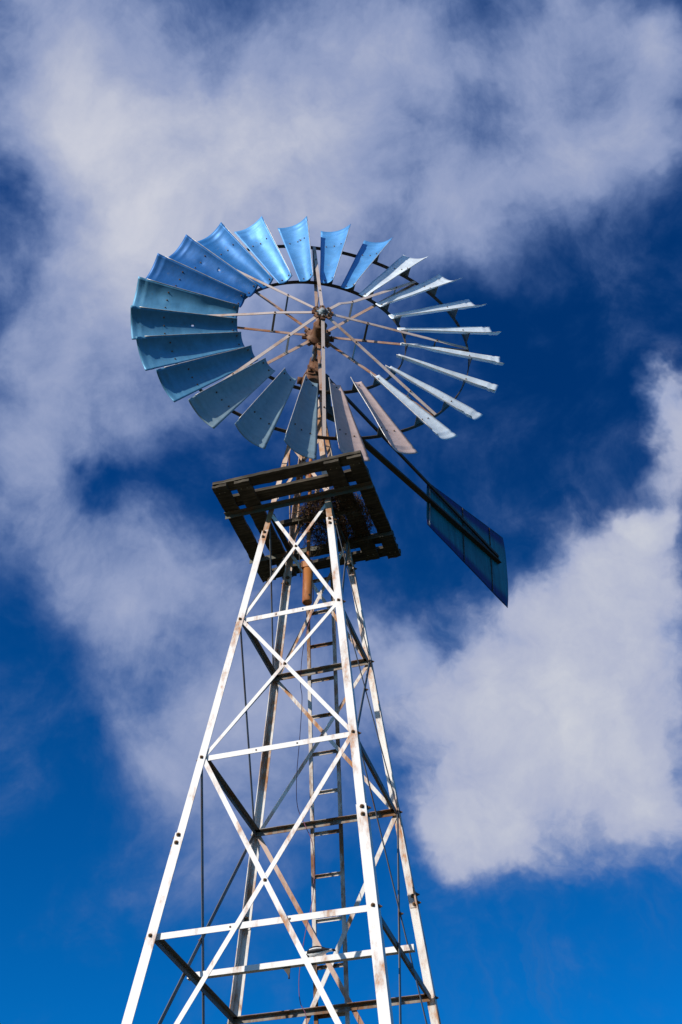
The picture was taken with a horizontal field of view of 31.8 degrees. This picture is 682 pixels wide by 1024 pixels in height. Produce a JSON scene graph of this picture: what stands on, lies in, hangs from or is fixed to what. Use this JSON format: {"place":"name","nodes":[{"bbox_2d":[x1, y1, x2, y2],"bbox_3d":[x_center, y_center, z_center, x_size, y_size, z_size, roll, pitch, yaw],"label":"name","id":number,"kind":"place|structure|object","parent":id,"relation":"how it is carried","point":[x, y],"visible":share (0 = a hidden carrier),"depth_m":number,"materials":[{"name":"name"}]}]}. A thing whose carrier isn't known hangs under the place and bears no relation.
{"place":"outdoors","nodes":[
{"label":"outdoors","id":0,"kind":"place"},
{"bbox_2d":[305,946,335,956],"bbox_3d":[-0.204,3.899,10.600,0.320,0.096,0.097,-12,-45,12],"label":"bird","id":1,"kind":"object","parent":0,"point":[314,951],"visible":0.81,"depth_m":10.57},
{"bbox_2d":[0,0,681,1023],"label":"sky","id":2,"kind":"structure","parent":0,"point":[531,149],"materials":[{"name":"blue"}]},
{"label":"ground","id":3,"kind":"structure","parent":0,"visible":0},
{"bbox_2d":[121,216,507,1023],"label":"windmill","id":4,"kind":"object","parent":3,"relation":"on","point":[189,300],"visible":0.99,"depth_m":14.30,"materials":[{"name":"white paint"}]},
{"bbox_2d":[296,584,313,1023],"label":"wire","id":5,"kind":"object","parent":4,"relation":"hanging from","point":[298,809],"visible":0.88,"depth_m":11.99,"materials":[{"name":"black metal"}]},
{"bbox_2d":[290,488,382,559],"bbox_3d":[-0.076,0.102,14.216,1.158,0.551,1.152,-12,-45,12],"label":"bird nest","id":6,"kind":"object","parent":4,"relation":"on","point":[314,507],"visible":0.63,"depth_m":14.22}
]}

